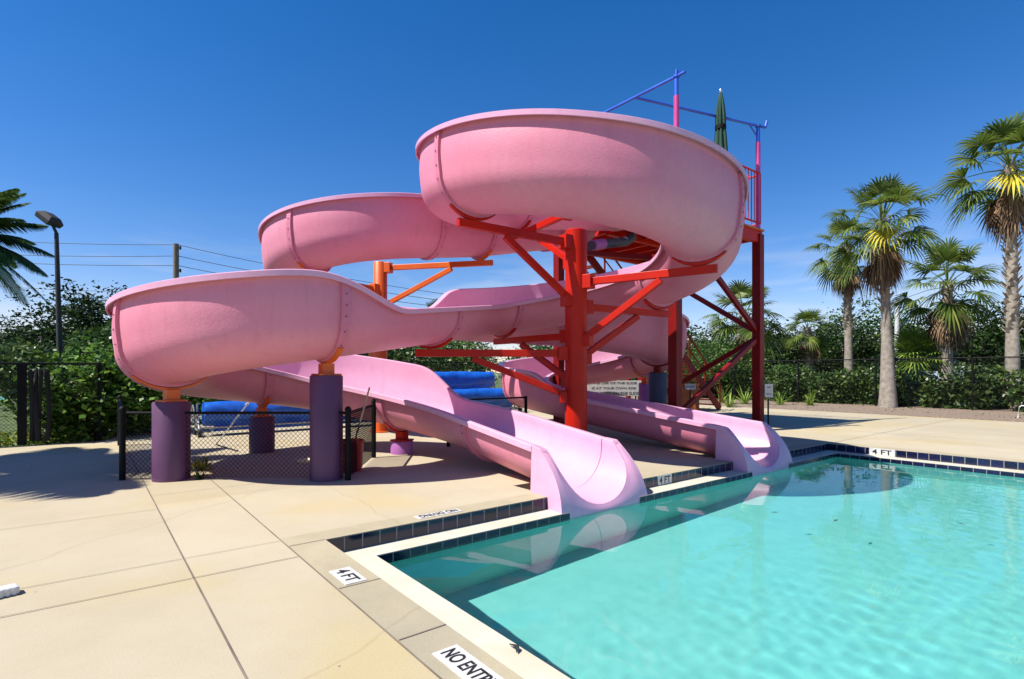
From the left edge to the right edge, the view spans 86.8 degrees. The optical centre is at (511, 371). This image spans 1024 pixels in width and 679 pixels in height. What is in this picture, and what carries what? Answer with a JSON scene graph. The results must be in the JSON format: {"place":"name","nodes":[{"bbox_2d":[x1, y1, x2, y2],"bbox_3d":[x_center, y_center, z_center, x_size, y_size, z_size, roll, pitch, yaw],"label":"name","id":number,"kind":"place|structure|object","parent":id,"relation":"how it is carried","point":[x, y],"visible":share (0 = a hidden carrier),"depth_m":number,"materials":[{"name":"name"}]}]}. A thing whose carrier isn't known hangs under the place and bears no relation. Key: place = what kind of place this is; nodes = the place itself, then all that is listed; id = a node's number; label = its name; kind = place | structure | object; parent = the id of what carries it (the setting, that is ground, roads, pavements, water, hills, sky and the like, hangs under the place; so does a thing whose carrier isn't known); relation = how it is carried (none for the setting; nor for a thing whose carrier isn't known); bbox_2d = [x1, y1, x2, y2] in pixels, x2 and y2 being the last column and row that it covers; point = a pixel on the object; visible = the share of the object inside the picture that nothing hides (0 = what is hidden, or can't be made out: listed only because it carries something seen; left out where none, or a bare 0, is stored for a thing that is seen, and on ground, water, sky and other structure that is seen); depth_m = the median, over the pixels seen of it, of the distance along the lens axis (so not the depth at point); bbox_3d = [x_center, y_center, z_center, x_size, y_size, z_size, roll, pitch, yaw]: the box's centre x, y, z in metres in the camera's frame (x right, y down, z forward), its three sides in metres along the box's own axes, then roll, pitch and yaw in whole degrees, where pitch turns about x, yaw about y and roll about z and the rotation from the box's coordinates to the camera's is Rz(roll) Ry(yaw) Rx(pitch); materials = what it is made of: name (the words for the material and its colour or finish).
{"place":"outdoors","nodes":[
{"label":"outdoors","id":0,"kind":"place"},
{"bbox_2d":[0,188,54,306],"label":"feather palm","id":1,"kind":"object","parent":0,"point":[7,255],"visible":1,"depth_m":23.17,"materials":[{"name":"green plant"}]},
{"bbox_2d":[0,337,69,421],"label":"shrub","id":2,"kind":"object","parent":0,"point":[17,350],"visible":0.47,"depth_m":11.75,"materials":[{"name":"green plant"}]},
{"bbox_2d":[0,416,104,446],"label":"lawn","id":3,"kind":"structure","parent":0,"point":[6,425],"depth_m":14.16,"materials":[{"name":"green plant"}]},
{"bbox_2d":[0,362,101,444],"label":"chain link fence","id":4,"kind":"object","parent":3,"relation":"on","point":[99,392],"visible":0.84,"depth_m":11.12,"materials":[{"name":"black metal"}]},
{"bbox_2d":[0,428,111,446],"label":"ground cover","id":5,"kind":"object","parent":3,"relation":"on","point":[108,436],"visible":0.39,"depth_m":11.26,"materials":[{"name":"green plant"}]},
{"bbox_2d":[0,336,182,441],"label":"shrub","id":6,"kind":"object","parent":3,"relation":"on","point":[111,386],"visible":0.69,"depth_m":11.54,"materials":[{"name":"green plant"}]},
{"bbox_2d":[297,458,309,462],"bbox_3d":[-3.262,1.422,8.764,0.400,0.056,0.400,0,0,-38],"label":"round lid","id":7,"kind":"object","parent":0,"point":[303,460],"visible":0.38,"depth_m":8.65,"materials":[{"name":"grey plastic"}]},
{"bbox_2d":[0,373,1022,415],"bbox_3d":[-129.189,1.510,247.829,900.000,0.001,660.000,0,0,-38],"label":"ground","id":8,"kind":"structure","parent":0,"point":[498,384],"depth_m":28.59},
{"bbox_2d":[0,317,55,392],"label":"broadleaf tree","id":9,"kind":"object","parent":8,"relation":"on","point":[8,326],"visible":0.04,"depth_m":34.83,"materials":[{"name":"green plant"}]},
{"bbox_2d":[35,211,63,357],"bbox_3d":[-16.528,-2.148,19.497,0.825,7.201,0.633,0,0,0],"label":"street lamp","id":10,"kind":"object","parent":8,"relation":"on","point":[53,221],"visible":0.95,"depth_m":19.44,"materials":[{"name":"metal"}]},
{"bbox_2d":[0,275,113,366],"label":"broadleaf tree","id":11,"kind":"object","parent":8,"relation":"on","point":[72,311],"visible":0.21,"depth_m":29.62,"materials":[{"name":"green plant"}]},
{"bbox_2d":[30,280,126,357],"bbox_3d":[-25.320,-2.117,35.013,9.806,7.199,10.152,0,0,-33],"label":"broadleaf tree","id":12,"kind":"object","parent":8,"relation":"on","point":[97,287],"visible":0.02,"depth_m":33.32,"materials":[{"name":"green plant"}]},
{"bbox_2d":[173,243,180,278],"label":"utility pole","id":13,"kind":"object","parent":8,"relation":"on","point":[176,249],"visible":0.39,"depth_m":61.76,"materials":[{"name":"grey wood"}]},
{"bbox_2d":[34,263,427,305],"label":"overhead wire","id":14,"kind":"object","parent":13,"relation":"attached to","point":[166,265],"visible":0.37,"depth_m":61.68,"materials":[{"name":"metal"}]},
{"bbox_2d":[27,255,435,299],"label":"overhead wire","id":15,"kind":"object","parent":13,"relation":"attached to","point":[179,256],"visible":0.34,"depth_m":61.65,"materials":[{"name":"metal"}]},
{"bbox_2d":[34,242,442,293],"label":"overhead wire","id":16,"kind":"object","parent":13,"relation":"attached to","point":[201,250],"visible":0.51,"depth_m":61.86,"materials":[{"name":"metal"}]},
{"bbox_2d":[426,298,437,306],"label":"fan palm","id":17,"kind":"object","parent":8,"relation":"on","point":[430,303],"visible":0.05,"depth_m":45.89,"materials":[{"name":"green plant"}]},
{"bbox_2d":[396,340,513,380],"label":"broadleaf tree","id":18,"kind":"object","parent":8,"relation":"on","point":[492,359],"visible":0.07,"depth_m":36.67,"materials":[{"name":"green plant"}]},
{"bbox_2d":[504,345,552,360],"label":"broadleaf tree","id":19,"kind":"object","parent":8,"relation":"on","point":[541,347],"visible":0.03,"depth_m":43.37,"materials":[{"name":"green plant"}]},
{"bbox_2d":[686,321,714,366],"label":"broadleaf tree","id":20,"kind":"object","parent":8,"relation":"on","point":[688,331],"visible":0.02,"depth_m":43.09,"materials":[{"name":"green plant"}]},
{"bbox_2d":[682,328,765,372],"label":"broadleaf tree","id":21,"kind":"object","parent":8,"relation":"on","point":[700,340],"visible":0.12,"depth_m":39.12,"materials":[{"name":"green plant"}]},
{"bbox_2d":[692,307,831,379],"bbox_3d":[18.357,-1.742,41.885,10.623,6.441,10.998,0,0,38],"label":"broadleaf tree","id":22,"kind":"object","parent":8,"relation":"on","point":[788,356],"visible":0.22,"depth_m":39.60,"materials":[{"name":"green plant"}]},
{"bbox_2d":[780,308,834,373],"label":"fan palm","id":23,"kind":"object","parent":8,"relation":"on","point":[809,341],"visible":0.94,"depth_m":37.87,"materials":[{"name":"green plant"}]},
{"bbox_2d":[764,327,854,379],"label":"broadleaf tree","id":24,"kind":"object","parent":8,"relation":"on","point":[819,368],"visible":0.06,"depth_m":45.77,"materials":[{"name":"green plant"}]},
{"bbox_2d":[785,314,880,379],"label":"broadleaf tree","id":25,"kind":"object","parent":8,"relation":"on","point":[862,343],"visible":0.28,"depth_m":43.68,"materials":[{"name":"green plant"}]},
{"bbox_2d":[802,209,897,400],"bbox_3d":[16.779,-3.337,27.102,4.471,9.580,4.264,0,0,-38],"label":"fan palm","id":26,"kind":"object","parent":8,"relation":"on","point":[848,293],"visible":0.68,"depth_m":27.27,"materials":[{"name":"green plant"}]},
{"bbox_2d":[817,294,927,386],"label":"broadleaf tree","id":27,"kind":"object","parent":8,"relation":"on","point":[876,321],"visible":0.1,"depth_m":49.53,"materials":[{"name":"green plant"}]},
{"bbox_2d":[855,323,918,370],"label":"broadleaf tree","id":28,"kind":"object","parent":8,"relation":"on","point":[880,340],"visible":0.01,"depth_m":46.05,"materials":[{"name":"green plant"}]},
{"bbox_2d":[894,299,899,384],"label":"light pole","id":29,"kind":"object","parent":8,"relation":"on","point":[897,323],"visible":0.18,"depth_m":40.86,"materials":[{"name":"white metal"}]},
{"bbox_2d":[873,327,965,400],"bbox_3d":[20.558,-0.410,27.515,4.070,3.721,4.134,0,0,-38],"label":"fan palm","id":30,"kind":"object","parent":8,"relation":"on","point":[912,343],"visible":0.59,"depth_m":26.95,"materials":[{"name":"green plant"}]},
{"bbox_2d":[855,317,983,367],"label":"broadleaf tree","id":31,"kind":"object","parent":8,"relation":"on","point":[905,329],"visible":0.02,"depth_m":44.84,"materials":[{"name":"green plant"}]},
{"bbox_2d":[857,291,1023,377],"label":"broadleaf tree","id":32,"kind":"object","parent":8,"relation":"on","point":[984,340],"visible":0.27,"depth_m":35.42,"materials":[{"name":"green plant"}]},
{"bbox_2d":[890,236,1005,383],"bbox_3d":[20.872,-2.535,26.212,4.983,7.973,5.108,0,0,-38],"label":"fan palm","id":33,"kind":"object","parent":8,"relation":"on","point":[947,317],"visible":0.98,"depth_m":25.73,"materials":[{"name":"green plant"}]},
{"bbox_2d":[941,296,1023,368],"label":"broadleaf tree","id":34,"kind":"object","parent":8,"relation":"on","point":[987,349],"visible":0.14,"depth_m":36.06,"materials":[{"name":"green plant"}]},
{"bbox_2d":[0,405,1023,678],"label":"pool deck","id":35,"kind":"structure","parent":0,"point":[292,615],"depth_m":4.77,"materials":[{"name":"concrete"}]},
{"bbox_2d":[0,583,19,597],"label":"plastic block","id":36,"kind":"object","parent":35,"relation":"on","point":[9,590],"depth_m":3.50,"materials":[{"name":"white plastic"}]},
{"bbox_2d":[17,363,50,444],"bbox_3d":[-9.454,0.630,10.720,0.502,1.600,0.153,0,0,-38],"label":"rolled windscreen","id":37,"kind":"object","parent":35,"relation":"on","point":[35,397],"visible":1,"depth_m":10.68,"materials":[{"name":"black fabric"}]},
{"bbox_2d":[44,357,192,433],"bbox_3d":[-9.086,0.498,12.775,3.024,2.006,2.649,0,0,-14],"label":"shrub","id":38,"kind":"object","parent":35,"relation":"on","point":[143,405],"visible":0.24,"depth_m":12.24,"materials":[{"name":"green plant"}]},
{"bbox_2d":[131,375,206,482],"bbox_3d":[-4.600,0.746,7.317,0.869,1.409,0.450,0,0,-75],"label":"support post","id":39,"kind":"object","parent":35,"relation":"on","point":[170,441],"visible":0.97,"depth_m":7.14,"materials":[{"name":"purple paint"}]},
{"bbox_2d":[181,396,219,420],"bbox_3d":[-9.600,0.498,15.503,2.649,2.006,3.024,0,0,-32],"label":"shrub","id":40,"kind":"object","parent":35,"relation":"on","point":[198,400],"visible":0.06,"depth_m":15.17,"materials":[{"name":"green plant"}]},
{"bbox_2d":[194,472,208,479],"bbox_3d":[-4.222,1.389,7.335,0.144,0.123,0.250,0,0,5],"label":"weed","id":41,"kind":"object","parent":35,"relation":"on","point":[197,476],"visible":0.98,"depth_m":7.29,"materials":[{"name":"green plant"}]},
{"bbox_2d":[191,456,213,470],"bbox_3d":[-4.573,1.335,8.000,0.389,0.231,0.566,0,0,-38],"label":"weed","id":42,"kind":"object","parent":35,"relation":"on","point":[198,465],"visible":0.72,"depth_m":8.00,"materials":[{"name":"green plant"}]},
{"bbox_2d":[216,402,248,450],"bbox_3d":[-5.295,1.007,10.356,1.219,0.870,0.337,0,0,45],"label":"brush pole","id":43,"kind":"object","parent":35,"relation":"on","point":[247,403],"visible":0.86,"depth_m":10.40,"materials":[{"name":"metal"}]},
{"bbox_2d":[117,395,375,479],"bbox_3d":[-5.087,0.955,8.587,6.360,0.990,2.701,0,0,16],"label":"chain link fence","id":44,"kind":"object","parent":35,"relation":"on","point":[349,445],"visible":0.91,"depth_m":7.27,"materials":[{"name":"black metal"}]},
{"bbox_2d":[249,397,274,453],"bbox_3d":[-4.532,0.948,9.820,0.430,1.004,0.877,0,0,-14],"label":"support post","id":45,"kind":"object","parent":35,"relation":"on","point":[260,430],"visible":0.8,"depth_m":9.64,"materials":[{"name":"purple paint"}]},
{"bbox_2d":[65,320,493,401],"bbox_3d":[-8.023,-0.323,23.065,17.200,3.702,3.428,0,0,-38],"label":"clipped hedge","id":46,"kind":"object","parent":35,"relation":"on","point":[392,354],"visible":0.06,"depth_m":25.27,"materials":[{"name":"green plant"}]},
{"bbox_2d":[191,401,369,436],"bbox_3d":[-4.993,1.058,13.910,5.633,0.780,0.820,0,0,-38],"label":"cover reel","id":47,"kind":"object","parent":35,"relation":"on","point":[225,406],"visible":0.27,"depth_m":12.54,"materials":[{"name":"plastic"}]},
{"bbox_2d":[109,359,476,400],"bbox_3d":[-7.323,0.485,21.809,14.270,1.930,0.070,0,0,-38],"label":"chain link fence","id":48,"kind":"object","parent":35,"relation":"on","point":[424,365],"visible":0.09,"depth_m":25.14,"materials":[{"name":"black metal"}]},
{"bbox_2d":[310,348,342,481],"bbox_3d":[-2.515,0.569,7.338,0.429,1.762,0.877,0,0,-64],"label":"support post","id":49,"kind":"object","parent":35,"relation":"on","point":[326,405],"visible":0.82,"depth_m":7.15,"materials":[{"name":"purple paint"}]},
{"bbox_2d":[343,438,364,471],"bbox_3d":[-2.370,1.222,7.949,0.400,0.455,0.400,0,0,-38],"label":"waste bin","id":50,"kind":"object","parent":35,"relation":"on","point":[359,450],"visible":0.44,"depth_m":7.86,"materials":[{"name":"red plastic"}]},
{"bbox_2d":[355,387,369,437],"bbox_3d":[-2.283,0.809,8.040,0.342,1.165,0.132,0,0,-38],"label":"mop","id":51,"kind":"object","parent":50,"relation":"in","point":[364,407],"visible":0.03,"depth_m":8.05,"materials":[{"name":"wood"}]},
{"bbox_2d":[297,249,492,432],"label":"support column","id":52,"kind":"structure","parent":35,"relation":"on","point":[381,271],"depth_m":12.88,"materials":[{"name":"orange metal"}]},
{"bbox_2d":[258,192,792,475],"bbox_3d":[0.117,-1.141,13.650,11.460,5.802,8.095,0,0,15],"label":"water slide","id":53,"kind":"object","parent":52,"relation":"on","point":[324,233],"visible":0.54,"depth_m":10.91,"materials":[{"name":"pink plastic"}]},
{"bbox_2d":[383,422,413,454],"bbox_3d":[-1.960,1.157,9.654,0.887,0.587,0.399,0,0,-42],"label":"support post","id":54,"kind":"object","parent":35,"relation":"on","point":[402,443],"visible":0.84,"depth_m":9.50,"materials":[{"name":"paint"}]},
{"bbox_2d":[435,371,498,388],"bbox_3d":[-3.149,0.713,18.604,6.433,1.471,0.820,0,0,-38],"label":"cover reel","id":55,"kind":"object","parent":35,"relation":"on","point":[461,380],"visible":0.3,"depth_m":19.54,"materials":[{"name":"plastic"}]},
{"bbox_2d":[452,388,521,411],"bbox_3d":[-2.346,1.003,17.582,6.433,0.892,0.820,0,0,-38],"label":"cover reel","id":56,"kind":"object","parent":35,"relation":"on","point":[482,393],"visible":0.12,"depth_m":18.47,"materials":[{"name":"plastic"}]},
{"bbox_2d":[447,396,526,446],"bbox_3d":[-0.468,0.985,11.108,2.018,0.930,0.068,0,0,-38],"label":"chain link fence","id":57,"kind":"object","parent":35,"relation":"on","point":[512,398],"visible":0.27,"depth_m":11.41,"materials":[{"name":"black metal"}]},
{"bbox_2d":[0,414,1021,678],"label":"deck joints","id":58,"kind":"object","parent":35,"relation":"on","point":[266,562],"visible":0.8,"depth_m":3.66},
{"bbox_2d":[415,204,726,430],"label":"support column","id":59,"kind":"structure","parent":35,"relation":"on","point":[575,336],"depth_m":9.38,"materials":[{"name":"red metal"}]},
{"bbox_2d":[105,108,748,517],"bbox_3d":[-0.617,-1.216,9.008,10.245,5.952,6.369,0,0,-27],"label":"water slide","id":60,"kind":"object","parent":59,"relation":"on","point":[277,336],"visible":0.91,"depth_m":7.21,"materials":[{"name":"pink plastic"}]},
{"bbox_2d":[587,380,640,398],"bbox_3d":[3.327,0.865,17.618,1.750,1.170,0.073,0,0,0],"label":"rules sign","id":61,"kind":"object","parent":35,"relation":"on","point":[623,388],"visible":0.88,"depth_m":17.59,"materials":[{"name":"white plastic"}]},
{"bbox_2d":[632,371,647,400],"bbox_3d":[3.836,0.714,15.464,0.877,1.473,0.429,0,0,-2],"label":"support post","id":62,"kind":"object","parent":35,"relation":"on","point":[643,390],"visible":0.4,"depth_m":15.31,"materials":[{"name":"paint"}]},
{"bbox_2d":[280,441,1023,678],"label":"pool coping","id":63,"kind":"object","parent":35,"relation":"on","point":[394,612],"visible":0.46,"depth_m":3.62,"materials":[{"name":"concrete"}]},
{"bbox_2d":[329,566,366,585],"bbox_3d":[-1.166,1.444,3.842,0.155,0.011,0.320,0,0,-38],"label":"depth marker","id":64,"kind":"object","parent":63,"relation":"on","point":[349,575],"visible":1,"depth_m":3.83,"materials":[{"name":"white tile"}]},
{"bbox_2d":[413,508,461,518],"bbox_3d":[-0.748,1.444,5.519,0.500,0.011,0.130,0,0,-38],"label":"warning marker","id":65,"kind":"object","parent":63,"relation":"on","point":[434,514],"visible":1,"depth_m":5.50,"materials":[{"name":"white tile"}]},
{"bbox_2d":[432,644,503,678],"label":"warning marker","id":66,"kind":"object","parent":63,"relation":"on","point":[460,662],"visible":1,"depth_m":2.67,"materials":[{"name":"white tile"}]},
{"bbox_2d":[640,359,667,404],"bbox_3d":[3.660,0.558,13.607,0.449,1.785,0.870,0,0,-79],"label":"support post","id":67,"kind":"object","parent":35,"relation":"on","point":[657,384],"visible":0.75,"depth_m":13.43,"materials":[{"name":"metal"}]},
{"bbox_2d":[587,256,721,409],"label":"staircase","id":68,"kind":"structure","parent":35,"relation":"on","point":[595,265],"depth_m":19.82,"materials":[{"name":"red metal"}]},
{"bbox_2d":[553,69,767,423],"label":"slide tower","id":69,"kind":"structure","parent":35,"relation":"on","point":[640,249],"depth_m":14.54,"materials":[{"name":"red metal"}]},
{"bbox_2d":[587,232,636,250],"bbox_3d":[2.502,-3.250,13.395,1.674,0.732,0.341,0,0,-38],"label":"feed pipe","id":70,"kind":"object","parent":69,"relation":"attached to","point":[603,243],"visible":0.91,"depth_m":13.28,"materials":[{"name":"plastic"}]},
{"bbox_2d":[714,88,727,150],"bbox_3d":[5.426,-5.610,14.088,0.500,3.520,0.500,0,0,-38],"label":"closed umbrella","id":71,"kind":"object","parent":69,"relation":"on","point":[720,137],"visible":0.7,"depth_m":14.01,"materials":[{"name":"fabric"}]},
{"bbox_2d":[682,384,698,409],"bbox_3d":[6.027,0.925,18.334,0.620,1.050,0.106,0,0,0],"label":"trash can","id":72,"kind":"object","parent":35,"relation":"on","point":[689,391],"visible":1,"depth_m":18.33,"materials":[{"name":"white metal"}]},
{"bbox_2d":[765,384,772,424],"bbox_3d":[6.851,0.885,14.469,0.220,1.130,0.073,0,0,0],"label":"notice sign","id":73,"kind":"object","parent":35,"relation":"on","point":[768,390],"visible":0.98,"depth_m":14.44,"materials":[{"name":"white metal"}]},
{"bbox_2d":[0,0,1023,372],"label":"sky","id":74,"kind":"structure","parent":0,"point":[189,123],"materials":[{"name":"blue"}]},
{"bbox_2d":[386,456,1023,678],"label":"pool water","id":75,"kind":"structure","parent":0,"point":[894,571],"depth_m":4.30,"materials":[{"name":"teal liquid"}]},
{"bbox_2d":[620,396,1023,421],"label":"mulch bed","id":76,"kind":"object","parent":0,"point":[1000,414],"depth_m":20.07,"materials":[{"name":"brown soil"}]},
{"bbox_2d":[707,384,743,402],"bbox_3d":[9.592,0.934,24.822,1.845,1.032,1.853,0,0,8],"label":"bromeliad","id":77,"kind":"object","parent":76,"relation":"on","point":[722,395],"visible":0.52,"depth_m":24.61,"materials":[{"name":"green plant"}]},
{"bbox_2d":[721,392,739,406],"bbox_3d":[8.901,1.113,22.198,1.209,0.673,1.204,0,0,24],"label":"bromeliad","id":78,"kind":"object","parent":76,"relation":"on","point":[728,403],"visible":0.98,"depth_m":22.17,"materials":[{"name":"green plant"}]},
{"bbox_2d":[683,332,780,396],"bbox_3d":[11.772,-0.373,29.769,6.403,3.694,5.869,0,0,-5],"label":"broadleaf tree","id":79,"kind":"object","parent":76,"relation":"on","point":[709,357],"visible":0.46,"depth_m":28.79,"materials":[{"name":"green plant"}]},
{"bbox_2d":[733,385,751,403],"bbox_3d":[10.388,1.001,24.178,1.611,0.897,1.605,0,0,-38],"label":"bromeliad","id":80,"kind":"object","parent":76,"relation":"on","point":[746,399],"visible":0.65,"depth_m":24.25,"materials":[{"name":"green plant"}]},
{"bbox_2d":[697,279,793,370],"bbox_3d":[13.318,-1.881,31.149,5.247,6.666,5.032,0,0,-38],"label":"fan palm","id":81,"kind":"object","parent":76,"relation":"on","point":[740,290],"visible":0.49,"depth_m":30.70,"materials":[{"name":"green plant"}]},
{"bbox_2d":[764,388,792,404],"bbox_3d":[11.689,1.069,23.582,1.364,0.763,1.370,0,0,-23],"label":"bromeliad","id":82,"kind":"object","parent":76,"relation":"on","point":[780,401],"visible":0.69,"depth_m":23.55,"materials":[{"name":"green plant"}]},
{"bbox_2d":[797,390,816,404],"bbox_3d":[12.798,1.069,23.205,1.370,0.763,1.364,0,0,-7],"label":"bromeliad","id":83,"kind":"object","parent":76,"relation":"on","point":[810,398],"visible":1,"depth_m":23.07,"materials":[{"name":"green plant"}]},
{"bbox_2d":[618,362,1023,411],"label":"clipped hedge","id":84,"kind":"object","parent":76,"relation":"on","point":[774,377],"visible":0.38,"depth_m":23.03,"materials":[{"name":"green plant"}]},
{"bbox_2d":[631,356,1023,411],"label":"chain link fence","id":85,"kind":"object","parent":76,"relation":"on","point":[948,358],"visible":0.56,"depth_m":22.04,"materials":[{"name":"black metal"}]},
{"bbox_2d":[821,172,949,407],"bbox_3d":[14.844,-3.292,21.827,4.746,9.491,4.793,0,0,-38],"label":"fan palm","id":86,"kind":"object","parent":76,"relation":"on","point":[883,270],"visible":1,"depth_m":21.63,"materials":[{"name":"green plant"}]},
{"bbox_2d":[933,110,1023,409],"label":"fan palm","id":87,"kind":"object","parent":76,"relation":"on","point":[1003,214],"visible":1,"depth_m":20.77,"materials":[{"name":"green plant"}]},
{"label":"pool shell","id":88,"kind":"structure","parent":0,"visible":0},
{"bbox_2d":[327,444,1023,678],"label":"pool tile band","id":89,"kind":"object","parent":88,"relation":"attached to","point":[362,540],"visible":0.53,"depth_m":6.06,"materials":[{"name":"blue tile"}]},
{"bbox_2d":[658,474,671,485],"bbox_3d":[2.151,1.516,7.624,0.320,0.131,0.011,0,0,-38],"label":"depth marker","id":90,"kind":"object","parent":89,"relation":"attached to","point":[664,479],"visible":1,"depth_m":7.62,"materials":[{"name":"white tile"}]},
{"bbox_2d":[869,448,894,456],"bbox_3d":[6.980,1.516,10.222,0.011,0.131,0.420,0,0,-38],"label":"depth marker","id":91,"kind":"object","parent":89,"relation":"attached to","point":[882,452],"visible":1,"depth_m":10.21,"materials":[{"name":"white tile"}]},
{"bbox_2d":[344,450,1023,678],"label":"pool gutter","id":92,"kind":"object","parent":88,"relation":"attached to","point":[523,663],"visible":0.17,"depth_m":4.20,"materials":[{"name":"white concrete"}]},
{"bbox_2d":[509,644,518,652],"bbox_3d":[0.017,1.569,3.090,0.036,0.019,0.102,0,0,-27],"label":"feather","id":93,"kind":"object","parent":92,"relation":"on","point":[516,646],"visible":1,"depth_m":3.08,"materials":[{"name":"grey"}]}
]}

